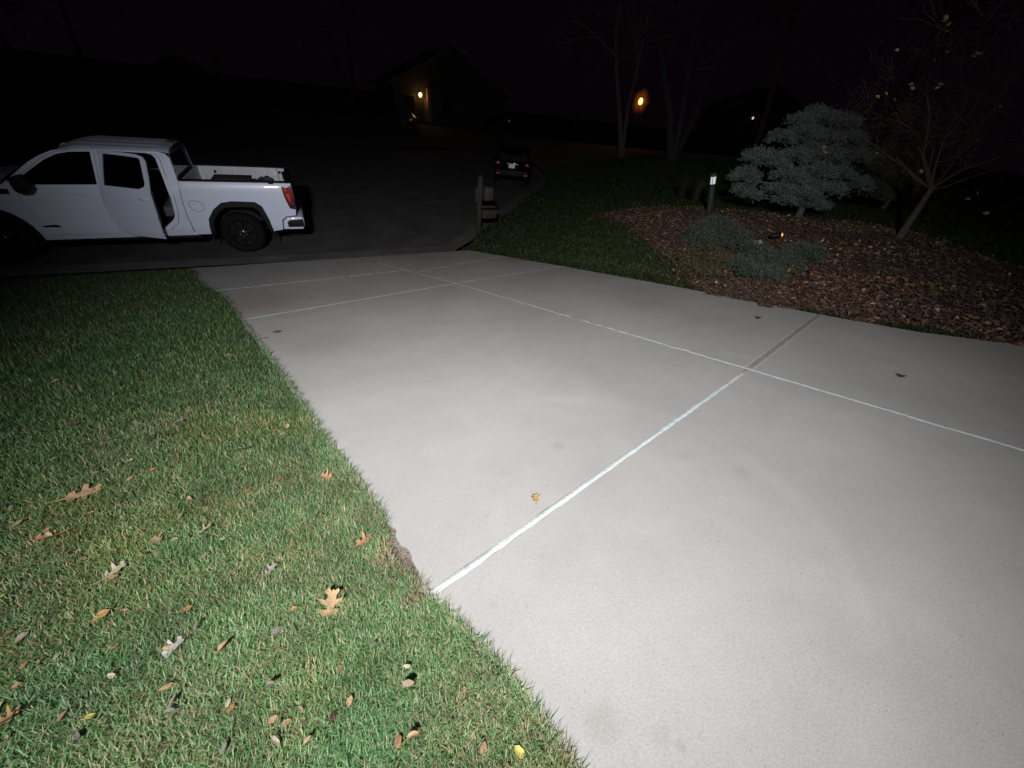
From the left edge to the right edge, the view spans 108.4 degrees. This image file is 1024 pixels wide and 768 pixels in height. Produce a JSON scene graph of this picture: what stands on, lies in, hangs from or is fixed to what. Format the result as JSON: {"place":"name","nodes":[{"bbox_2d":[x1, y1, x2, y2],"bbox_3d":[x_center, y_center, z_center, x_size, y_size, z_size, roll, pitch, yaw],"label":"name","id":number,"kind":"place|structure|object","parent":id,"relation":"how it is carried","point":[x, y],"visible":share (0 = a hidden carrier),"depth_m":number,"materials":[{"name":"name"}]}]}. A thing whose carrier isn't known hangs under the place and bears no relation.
{"place":"outdoors","nodes":[
{"label":"outdoors","id":0,"kind":"place"},
{"bbox_2d":[0,142,538,267],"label":"street","id":1,"kind":"structure","parent":0,"point":[359,199],"depth_m":13.71,"materials":[{"name":"asphalt"}]},
{"bbox_2d":[0,135,304,261],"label":"pickup truck","id":2,"kind":"object","parent":1,"relation":"on","point":[96,188],"visible":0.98,"depth_m":7.18,"materials":[{"name":"white paint"}]},
{"bbox_2d":[211,174,251,179],"bbox_3d":[-6.401,-4.531,8.555,0.740,0.470,0.590,-12,41,-24],"label":"storage box","id":3,"kind":"object","parent":2,"relation":"in","point":[230,177],"visible":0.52,"depth_m":8.39,"materials":[{"name":"plastic"}]},
{"bbox_2d":[257,176,273,180],"bbox_3d":[-5.899,-4.662,8.793,0.620,0.558,0.550,-12,41,-24],"label":"canvas bag","id":4,"kind":"object","parent":2,"relation":"in","point":[267,178],"visible":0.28,"depth_m":8.62,"materials":[{"name":"fabric"}]},
{"bbox_2d":[0,149,546,276],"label":"gutter","id":5,"kind":"object","parent":1,"relation":"on","point":[463,238],"visible":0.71,"depth_m":8.30,"materials":[{"name":"concrete"}]},
{"bbox_2d":[494,142,530,184],"bbox_3d":[0.098,-12.231,20.289,1.887,1.720,4.675,6,37,-2],"label":"parked suv","id":6,"kind":"object","parent":1,"relation":"on","point":[512,160],"visible":1,"depth_m":18.43,"materials":[{"name":"blue paint"}]},
{"bbox_2d":[0,266,590,767],"bbox_3d":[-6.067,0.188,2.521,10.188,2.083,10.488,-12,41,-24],"label":"grass","id":7,"kind":"structure","parent":0,"point":[354,628],"depth_m":1.42,"materials":[{"name":"plant"}]},
{"bbox_2d":[0,705,19,726],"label":"fallen leaf","id":8,"kind":"object","parent":7,"relation":"on","point":[9,712],"visible":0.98,"depth_m":1.08,"materials":[{"name":"plant"}]},
{"bbox_2d":[7,682,21,689],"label":"fallen leaf","id":9,"kind":"object","parent":7,"relation":"on","point":[15,685],"visible":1,"depth_m":1.15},
{"bbox_2d":[10,519,22,527],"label":"fallen leaf","id":10,"kind":"object","parent":7,"relation":"on","point":[16,523],"visible":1,"depth_m":1.71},
{"bbox_2d":[9,632,28,645],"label":"fallen leaf","id":11,"kind":"object","parent":7,"relation":"on","point":[20,637],"visible":1,"depth_m":1.27,"materials":[{"name":"plant"}]},
{"bbox_2d":[16,662,27,670],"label":"fallen leaf","id":12,"kind":"object","parent":7,"relation":"on","point":[23,664],"visible":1,"depth_m":1.20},
{"bbox_2d":[0,689,46,723],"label":"twig","id":13,"kind":"object","parent":7,"relation":"on","point":[15,710],"visible":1,"depth_m":1.07,"materials":[{"name":"brown wood"}]},
{"bbox_2d":[24,530,56,541],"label":"fallen leaf","id":14,"kind":"object","parent":7,"relation":"on","point":[38,537],"visible":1,"depth_m":1.64,"materials":[{"name":"plant"}]},
{"bbox_2d":[54,709,67,724],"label":"fallen leaf","id":15,"kind":"object","parent":7,"relation":"on","point":[60,716],"visible":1,"depth_m":1.08,"materials":[{"name":"plant"}]},
{"bbox_2d":[66,422,79,425],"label":"fallen leaf","id":16,"kind":"object","parent":7,"relation":"on","point":[72,423],"visible":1,"depth_m":2.44,"materials":[{"name":"plant"}]},
{"bbox_2d":[46,484,102,502],"bbox_3d":[-2.200,0.561,1.859,0.195,0.019,0.139,-18,36,-39],"label":"fallen leaf","id":17,"kind":"object","parent":7,"relation":"on","point":[72,495],"visible":1,"depth_m":1.88,"materials":[{"name":"plant"}]},
{"bbox_2d":[72,732,79,740],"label":"fallen leaf","id":18,"kind":"object","parent":7,"relation":"on","point":[76,735],"visible":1,"depth_m":1.04,"materials":[{"name":"plant"}]},
{"bbox_2d":[80,713,94,719],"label":"fallen leaf","id":19,"kind":"object","parent":7,"relation":"on","point":[90,715],"visible":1,"depth_m":1.08,"materials":[{"name":"plant"}]},
{"bbox_2d":[76,434,120,445],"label":"twig","id":20,"kind":"object","parent":7,"relation":"on","point":[95,440],"visible":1,"depth_m":2.25,"materials":[{"name":"wood"}]},
{"bbox_2d":[88,609,109,621],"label":"fallen leaf","id":21,"kind":"object","parent":7,"relation":"on","point":[101,613],"visible":1,"depth_m":1.34,"materials":[{"name":"plant"}]},
{"bbox_2d":[93,561,126,584],"bbox_3d":[-1.614,0.756,1.480,0.082,0.021,0.109,15,40,27],"label":"fallen leaf","id":22,"kind":"object","parent":7,"relation":"on","point":[115,569],"visible":1,"depth_m":1.50,"materials":[{"name":"plant"}]},
{"bbox_2d":[107,673,115,678],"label":"fallen leaf","id":23,"kind":"object","parent":7,"relation":"on","point":[110,675],"visible":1,"depth_m":1.17,"materials":[{"name":"plant"}]},
{"bbox_2d":[105,574,118,580],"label":"fallen leaf","id":24,"kind":"object","parent":7,"relation":"on","point":[114,576],"visible":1,"depth_m":1.47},
{"bbox_2d":[149,533,162,544],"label":"fallen leaf","id":25,"kind":"object","parent":7,"relation":"on","point":[156,539],"visible":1,"depth_m":1.63,"materials":[{"name":"plant"}]},
{"bbox_2d":[155,682,173,692],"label":"fallen leaf","id":26,"kind":"object","parent":7,"relation":"on","point":[165,687],"visible":1,"depth_m":1.14,"materials":[{"name":"plant"}]},
{"bbox_2d":[159,645,170,650],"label":"fallen leaf","id":27,"kind":"object","parent":7,"relation":"on","point":[166,647],"visible":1,"depth_m":1.24,"materials":[{"name":"plant"}]},
{"bbox_2d":[163,708,176,713],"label":"fallen leaf","id":28,"kind":"object","parent":7,"relation":"on","point":[168,710],"visible":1,"depth_m":1.08,"materials":[{"name":"plant"}]},
{"bbox_2d":[168,693,175,706],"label":"fallen leaf","id":29,"kind":"object","parent":7,"relation":"on","point":[171,700],"visible":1,"depth_m":1.10,"materials":[{"name":"plant"}]},
{"bbox_2d":[161,636,184,659],"bbox_3d":[-1.142,0.889,1.227,0.071,0.028,0.100,6,42,27],"label":"fallen leaf","id":30,"kind":"object","parent":7,"relation":"on","point":[175,645],"visible":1,"depth_m":1.25,"materials":[{"name":"plant"}]},
{"bbox_2d":[179,605,191,611],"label":"fallen leaf","id":31,"kind":"object","parent":7,"relation":"on","point":[186,608],"visible":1,"depth_m":1.36,"materials":[{"name":"plant"}]},
{"bbox_2d":[192,621,197,633],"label":"fallen leaf","id":32,"kind":"object","parent":7,"relation":"on","point":[195,626],"visible":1,"depth_m":1.29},
{"bbox_2d":[192,523,210,537],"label":"fallen leaf","id":33,"kind":"object","parent":7,"relation":"on","point":[204,528],"visible":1,"depth_m":1.68,"materials":[{"name":"plant"}]},
{"bbox_2d":[214,640,227,653],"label":"fallen leaf","id":34,"kind":"object","parent":7,"relation":"on","point":[220,646],"visible":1,"depth_m":1.23,"materials":[{"name":"plant"}]},
{"bbox_2d":[220,739,226,754],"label":"fallen leaf","id":35,"kind":"object","parent":7,"relation":"on","point":[224,745],"visible":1,"depth_m":1.01,"materials":[{"name":"plant"}]},
{"bbox_2d":[225,698,230,708],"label":"fallen leaf","id":36,"kind":"object","parent":7,"relation":"on","point":[227,703],"visible":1,"depth_m":1.11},
{"bbox_2d":[224,704,234,713],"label":"fallen leaf","id":37,"kind":"object","parent":7,"relation":"on","point":[231,707],"visible":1,"depth_m":1.09,"materials":[{"name":"plant"}]},
{"bbox_2d":[263,562,276,577],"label":"fallen leaf","id":38,"kind":"object","parent":7,"relation":"on","point":[272,567],"visible":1,"depth_m":1.50,"materials":[{"name":"plant"}]},
{"bbox_2d":[264,715,277,725],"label":"fallen leaf","id":39,"kind":"object","parent":7,"relation":"on","point":[272,719],"visible":1,"depth_m":1.07,"materials":[{"name":"plant"}]},
{"bbox_2d":[266,681,275,685],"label":"fallen leaf","id":40,"kind":"object","parent":7,"relation":"on","point":[269,683],"visible":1,"depth_m":1.14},
{"bbox_2d":[270,734,279,746],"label":"fallen leaf","id":41,"kind":"object","parent":7,"relation":"on","point":[275,740],"visible":1,"depth_m":1.02,"materials":[{"name":"plant"}]},
{"bbox_2d":[268,626,281,637],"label":"fallen leaf","id":42,"kind":"object","parent":7,"relation":"on","point":[276,631],"visible":1,"depth_m":1.29,"materials":[{"name":"plant"}]},
{"bbox_2d":[277,718,290,726],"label":"fallen leaf","id":43,"kind":"object","parent":7,"relation":"on","point":[286,721],"visible":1,"depth_m":1.07,"materials":[{"name":"plant"}]},
{"bbox_2d":[303,735,310,743],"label":"fallen leaf","id":44,"kind":"object","parent":7,"relation":"on","point":[306,740],"visible":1,"depth_m":1.02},
{"bbox_2d":[319,470,331,479],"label":"fallen leaf","id":45,"kind":"object","parent":7,"relation":"on","point":[322,475],"visible":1,"depth_m":2.00,"materials":[{"name":"plant"}]},
{"bbox_2d":[316,588,342,630],"bbox_3d":[-0.670,0.818,1.347,0.096,0.039,0.143,1,46,-10],"label":"fallen leaf","id":46,"kind":"object","parent":7,"relation":"on","point":[330,600],"visible":1,"depth_m":1.37,"materials":[{"name":"plant"}]},
{"bbox_2d":[328,711,336,724],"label":"fallen leaf","id":47,"kind":"object","parent":7,"relation":"on","point":[332,716],"visible":1,"depth_m":1.08,"materials":[{"name":"plant"}]},
{"bbox_2d":[346,695,352,707],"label":"fallen leaf","id":48,"kind":"object","parent":7,"relation":"on","point":[349,701],"visible":1,"depth_m":1.11,"materials":[{"name":"plant"}]},
{"bbox_2d":[351,532,373,546],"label":"fallen leaf","id":49,"kind":"object","parent":7,"relation":"on","point":[359,542],"visible":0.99,"depth_m":1.62,"materials":[{"name":"plant"}]},
{"bbox_2d":[394,733,401,751],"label":"fallen leaf","id":50,"kind":"object","parent":7,"relation":"on","point":[399,737],"visible":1,"depth_m":1.03,"materials":[{"name":"plant"}]},
{"bbox_2d":[398,679,413,686],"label":"fallen leaf","id":51,"kind":"object","parent":7,"relation":"on","point":[407,683],"visible":1,"depth_m":1.14,"materials":[{"name":"plant"}]},
{"bbox_2d":[407,731,420,738],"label":"fallen leaf","id":52,"kind":"object","parent":7,"relation":"on","point":[411,734],"visible":1,"depth_m":1.03,"materials":[{"name":"plant"}]},
{"bbox_2d":[309,471,535,766],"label":"bare soil strip","id":53,"kind":"object","parent":7,"relation":"on","point":[400,551],"visible":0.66,"depth_m":1.57,"materials":[{"name":"soil"}]},
{"bbox_2d":[480,741,486,755],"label":"fallen leaf","id":54,"kind":"object","parent":7,"relation":"on","point":[483,746],"visible":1,"depth_m":1.02,"materials":[{"name":"plant"}]},
{"bbox_2d":[514,745,523,758],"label":"fallen leaf","id":55,"kind":"object","parent":7,"relation":"on","point":[519,751],"visible":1,"depth_m":1.01,"materials":[{"name":"plant"}]},
{"bbox_2d":[0,111,1023,337],"bbox_3d":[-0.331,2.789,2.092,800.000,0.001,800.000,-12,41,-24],"label":"ground","id":56,"kind":"structure","parent":0,"point":[1010,183],"depth_m":89.72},
{"bbox_2d":[691,86,809,159],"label":"house","id":57,"kind":"structure","parent":56,"relation":"on","point":[730,124],"depth_m":53.79,"materials":[{"name":"brown"}]},
{"bbox_2d":[722,116,734,128],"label":"window","id":58,"kind":"structure","parent":57,"relation":"in","point":[728,122],"depth_m":53.56,"materials":[{"name":"black glass"}]},
{"bbox_2d":[735,119,747,137],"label":"door","id":59,"kind":"structure","parent":57,"relation":"in","point":[742,125],"depth_m":53.82,"materials":[{"name":"metal"}]},
{"bbox_2d":[762,122,798,142],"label":"garage door","id":60,"kind":"structure","parent":57,"relation":"in","point":[770,126],"depth_m":53.38,"materials":[{"name":"brown"}]},
{"bbox_2d":[0,0,1023,174],"label":"sky","id":61,"kind":"structure","parent":0,"point":[249,38],"materials":[{"name":"black"}]},
{"bbox_2d":[190,250,1023,767],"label":"driveway","id":62,"kind":"structure","parent":0,"point":[752,570],"depth_m":1.88,"materials":[{"name":"concrete"}]},
{"bbox_2d":[217,270,403,290],"bbox_3d":[-3.394,-1.871,6.600,3.080,0.053,0.056,-18,43,-29],"label":"driveway joint","id":63,"kind":"object","parent":62,"relation":"on","point":[308,280],"visible":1,"depth_m":6.50,"materials":[{"name":"concrete"}]},
{"bbox_2d":[247,283,455,319],"bbox_3d":[-2.114,-1.253,5.405,3.082,0.125,0.042,-24,46,-34],"label":"driveway joint","id":64,"kind":"object","parent":62,"relation":"on","point":[347,301],"visible":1,"depth_m":5.19,"materials":[{"name":"concrete"}]},
{"bbox_2d":[360,258,452,282],"bbox_3d":[-2.300,-2.358,7.545,0.083,0.714,3.798,-27,48,-37],"label":"driveway joint","id":65,"kind":"object","parent":62,"relation":"on","point":[406,270],"visible":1,"depth_m":7.30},
{"bbox_2d":[456,283,554,311],"bbox_3d":[-0.198,-1.325,5.543,0.049,0.432,2.259,-24,47,-35],"label":"driveway joint","id":66,"kind":"object","parent":62,"relation":"on","point":[505,297],"visible":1,"depth_m":5.44,"materials":[{"name":"concrete"}]},
{"bbox_2d":[459,266,560,282],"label":"driveway joint","id":67,"kind":"object","parent":62,"relation":"on","point":[509,274],"visible":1,"depth_m":6.94,"materials":[{"name":"concrete"}]},
{"bbox_2d":[531,494,539,501],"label":"fallen leaf","id":68,"kind":"object","parent":62,"relation":"on","point":[534,497],"visible":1,"depth_m":1.85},
{"bbox_2d":[417,429,663,606],"bbox_3d":[0.312,0.562,1.893,1.761,0.070,0.032,-23,46,-34],"label":"driveway joint","id":69,"kind":"object","parent":62,"relation":"on","point":[476,562],"visible":0.99,"depth_m":1.72,"materials":[{"name":"concrete"}]},
{"bbox_2d":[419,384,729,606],"bbox_3d":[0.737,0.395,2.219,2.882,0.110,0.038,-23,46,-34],"label":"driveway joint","id":70,"kind":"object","parent":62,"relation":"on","point":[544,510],"visible":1,"depth_m":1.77,"materials":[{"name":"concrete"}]},
{"bbox_2d":[554,312,632,334],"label":"driveway joint","id":71,"kind":"object","parent":62,"relation":"on","point":[594,323],"visible":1,"depth_m":4.36,"materials":[{"name":"concrete"}]},
{"bbox_2d":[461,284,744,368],"bbox_3d":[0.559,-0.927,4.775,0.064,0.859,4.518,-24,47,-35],"label":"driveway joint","id":72,"kind":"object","parent":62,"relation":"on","point":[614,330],"visible":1,"depth_m":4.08,"materials":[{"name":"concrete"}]},
{"bbox_2d":[633,335,748,368],"bbox_3d":[1.696,-0.333,3.622,0.054,0.218,1.130,-25,47,-35],"label":"driveway joint","id":73,"kind":"object","parent":62,"relation":"on","point":[692,352],"visible":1,"depth_m":3.56,"materials":[{"name":"concrete"}]},
{"bbox_2d":[661,384,727,430],"bbox_3d":[1.357,0.150,2.690,0.992,0.043,0.037,-23,46,-34],"label":"driveway joint","id":74,"kind":"object","parent":62,"relation":"on","point":[686,413],"visible":1,"depth_m":2.64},
{"bbox_2d":[725,369,748,384],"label":"driveway joint","id":75,"kind":"object","parent":62,"relation":"on","point":[742,373],"visible":1,"depth_m":3.10,"materials":[{"name":"concrete"}]},
{"bbox_2d":[744,314,822,368],"bbox_3d":[2.993,-0.509,3.966,2.411,0.103,0.054,-24,47,-35],"label":"driveway joint","id":76,"kind":"object","parent":62,"relation":"on","point":[775,348],"visible":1,"depth_m":3.78,"materials":[{"name":"concrete"}]},
{"bbox_2d":[749,368,1023,451],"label":"driveway joint","id":77,"kind":"object","parent":62,"relation":"on","point":[946,427],"visible":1,"depth_m":2.59,"materials":[{"name":"concrete"}]},
{"bbox_2d":[462,137,1023,342],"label":"lawn","id":78,"kind":"structure","parent":0,"point":[546,154],"depth_m":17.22,"materials":[{"name":"plant"}]},
{"bbox_2d":[474,175,499,232],"bbox_3d":[-0.774,-5.370,11.071,0.740,1.570,0.362,-15,42,-27],"label":"mailbox","id":79,"kind":"object","parent":78,"relation":"on","point":[484,192],"visible":0.99,"depth_m":10.91,"materials":[{"name":"brown wood"}]},
{"bbox_2d":[530,0,703,158],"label":"bare tree","id":80,"kind":"object","parent":78,"relation":"on","point":[622,132],"visible":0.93,"depth_m":23.84,"materials":[{"name":"grey plant"}]},
{"bbox_2d":[668,172,697,196],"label":"ornamental grass","id":81,"kind":"object","parent":78,"relation":"on","point":[680,191],"depth_m":12.43,"materials":[{"name":"plant"}]},
{"bbox_2d":[593,0,800,161],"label":"bare tree","id":82,"kind":"object","parent":78,"relation":"on","point":[675,145],"visible":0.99,"depth_m":21.55,"materials":[{"name":"grey plant"}]},
{"bbox_2d":[679,174,722,201],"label":"ornamental grass","id":83,"kind":"object","parent":78,"relation":"on","point":[696,195],"depth_m":10.95,"materials":[{"name":"plant"}]},
{"bbox_2d":[736,0,866,142],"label":"bare tree","id":84,"kind":"object","parent":78,"relation":"on","point":[765,115],"visible":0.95,"depth_m":29.79,"materials":[{"name":"grey plant"}]},
{"bbox_2d":[585,205,1023,345],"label":"mulch bed","id":85,"kind":"object","parent":78,"relation":"on","point":[976,271],"visible":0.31,"depth_m":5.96,"materials":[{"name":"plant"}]},
{"bbox_2d":[673,236,730,278],"bbox_3d":[3.396,-2.230,6.478,1.028,0.464,1.517,7,37,0],"label":"ground cover shrub","id":86,"kind":"object","parent":85,"relation":"on","point":[702,267],"visible":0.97,"depth_m":6.43,"materials":[{"name":"green plant"}]},
{"bbox_2d":[705,173,716,212],"bbox_3d":[4.531,-4.325,8.392,0.200,0.870,0.197,-28,44,-9],"label":"bollard light","id":87,"kind":"object","parent":85,"relation":"on","point":[713,179],"visible":0.98,"depth_m":8.34,"materials":[{"name":"black metal"}]},
{"bbox_2d":[680,213,755,250],"bbox_3d":[4.043,-2.969,7.234,1.377,0.608,1.225,-12,41,-24],"label":"juniper shrub","id":88,"kind":"object","parent":85,"relation":"on","point":[708,228],"visible":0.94,"depth_m":7.14,"materials":[{"name":"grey plant"}]},
{"bbox_2d":[722,237,827,283],"bbox_3d":[4.341,-2.074,6.066,1.388,0.566,1.929,29,42,27],"label":"juniper shrub","id":89,"kind":"object","parent":85,"relation":"on","point":[768,268],"visible":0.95,"depth_m":5.98,"materials":[{"name":"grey plant"}]},
{"bbox_2d":[770,232,782,242],"bbox_3d":[4.996,-2.771,7.020,0.221,0.239,0.107,9,37,3],"label":"garden spotlight","id":90,"kind":"object","parent":85,"relation":"on","point":[776,235],"visible":0.98,"depth_m":6.95,"materials":[{"name":"black plastic"}]},
{"bbox_2d":[725,101,877,217],"bbox_3d":[7.034,-5.285,8.729,4.304,2.381,2.732,-12,41,-24],"label":"blue spruce","id":91,"kind":"object","parent":85,"relation":"on","point":[817,177],"visible":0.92,"depth_m":8.47,"materials":[{"name":"grey plant"}]},
{"bbox_2d":[802,0,1023,239],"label":"leaning tree","id":92,"kind":"object","parent":85,"relation":"on","point":[912,217],"visible":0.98,"depth_m":7.13,"materials":[{"name":"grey plant"}]},
{"bbox_2d":[848,139,940,208],"bbox_3d":[9.759,-5.452,9.741,2.909,1.742,2.271,-12,41,-24],"label":"evergreen shrub","id":93,"kind":"object","parent":78,"relation":"on","point":[888,192],"visible":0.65,"depth_m":9.40,"materials":[{"name":"green plant"}]},
{"bbox_2d":[850,0,1023,144],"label":"bare tree","id":94,"kind":"object","parent":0,"point":[933,32],"visible":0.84,"depth_m":23.36,"materials":[{"name":"grey plant"}]},
{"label":"verge","id":95,"kind":"object","parent":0,"visible":0},
{"bbox_2d":[0,0,46,76],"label":"bare tree","id":96,"kind":"object","parent":95,"relation":"on","point":[13,56],"visible":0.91,"depth_m":33.97,"materials":[{"name":"grey plant"}]},
{"bbox_2d":[0,0,129,81],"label":"bare tree","id":97,"kind":"object","parent":95,"relation":"on","point":[84,66],"visible":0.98,"depth_m":35.54,"materials":[{"name":"grey plant"}]},
{"bbox_2d":[97,54,264,99],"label":"house","id":98,"kind":"structure","parent":95,"relation":"on","point":[175,72],"depth_m":39.80,"materials":[{"name":"brown"}]},
{"bbox_2d":[293,0,395,104],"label":"bare tree","id":99,"kind":"object","parent":95,"relation":"on","point":[352,97],"visible":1,"depth_m":50.87,"materials":[{"name":"grey plant"}]},
{"bbox_2d":[382,110,418,129],"bbox_3d":[-11.072,-26.195,36.539,1.887,1.480,4.675,-23,46,-34],"label":"parked car","id":100,"kind":"object","parent":95,"relation":"on","point":[399,118],"visible":0.96,"depth_m":35.49,"materials":[{"name":"grey paint"}]},
{"bbox_2d":[371,45,510,131],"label":"house","id":101,"kind":"structure","parent":95,"relation":"on","point":[453,86],"depth_m":41.21,"materials":[{"name":"brown"}]},
{"bbox_2d":[403,93,415,110],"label":"window","id":102,"kind":"structure","parent":101,"relation":"in","point":[408,99],"depth_m":40.06,"materials":[{"name":"black glass"}]},
{"bbox_2d":[424,98,432,121],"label":"door","id":103,"kind":"structure","parent":101,"relation":"in","point":[425,102],"depth_m":41.24,"materials":[{"name":"metal"}]},
{"bbox_2d":[441,98,451,114],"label":"window","id":104,"kind":"structure","parent":101,"relation":"in","point":[446,104],"depth_m":41.74,"materials":[{"name":"black glass"}]},
{"bbox_2d":[454,101,497,127],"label":"garage door","id":105,"kind":"structure","parent":101,"relation":"in","point":[469,119],"depth_m":43.32,"materials":[{"name":"brown"}]},
{"bbox_2d":[483,113,515,129],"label":"parked car","id":106,"kind":"object","parent":95,"relation":"on","point":[498,120],"visible":1,"depth_m":42.05,"materials":[{"name":"blue paint"}]},
{"bbox_2d":[549,0,641,122],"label":"bare tree","id":107,"kind":"object","parent":95,"relation":"on","point":[575,113],"visible":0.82,"depth_m":49.70,"materials":[{"name":"grey plant"}]},
{"bbox_2d":[629,95,644,147],"bbox_3d":[11.362,-24.138,33.811,1.448,4.640,1.339,0,37,-9],"label":"lamp post","id":108,"kind":"object","parent":95,"relation":"on","point":[639,105],"visible":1,"depth_m":33.51,"materials":[{"name":"black metal"}]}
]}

